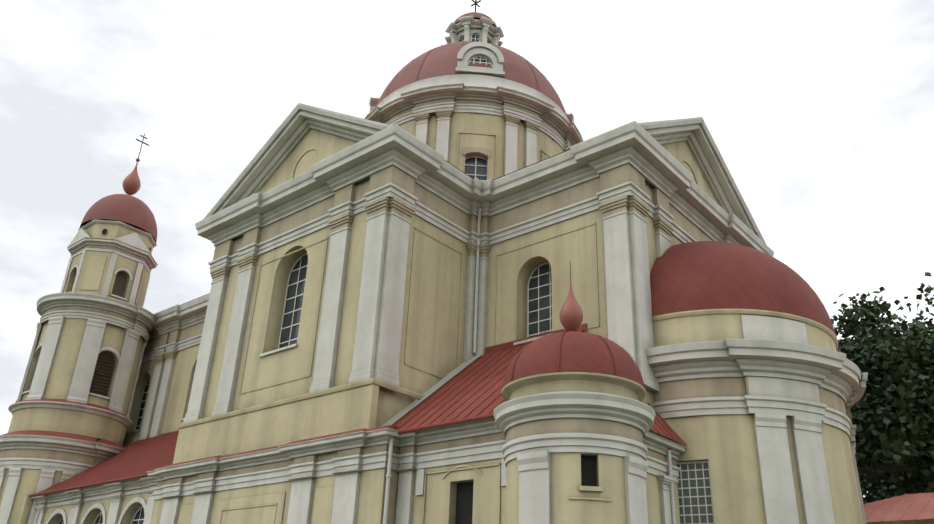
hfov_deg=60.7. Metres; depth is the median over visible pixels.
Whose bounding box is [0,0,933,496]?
sky
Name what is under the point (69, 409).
church bell tower
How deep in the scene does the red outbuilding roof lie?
32.80 m
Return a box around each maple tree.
[831,272,933,501]
[855,450,923,503]
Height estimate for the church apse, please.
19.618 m
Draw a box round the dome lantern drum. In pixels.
[364,0,582,181]
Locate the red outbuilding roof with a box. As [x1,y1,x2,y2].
[863,492,933,523]
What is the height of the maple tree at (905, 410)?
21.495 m
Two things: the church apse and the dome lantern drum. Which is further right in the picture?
the church apse
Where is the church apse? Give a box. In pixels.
[646,241,867,523]
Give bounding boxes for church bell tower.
[0,133,157,523]
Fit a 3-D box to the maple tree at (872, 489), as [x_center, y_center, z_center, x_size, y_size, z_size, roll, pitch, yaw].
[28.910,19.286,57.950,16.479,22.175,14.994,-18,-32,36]
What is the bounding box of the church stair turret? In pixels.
[493,263,655,523]
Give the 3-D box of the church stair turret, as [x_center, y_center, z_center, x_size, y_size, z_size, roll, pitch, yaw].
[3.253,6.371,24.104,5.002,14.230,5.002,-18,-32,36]

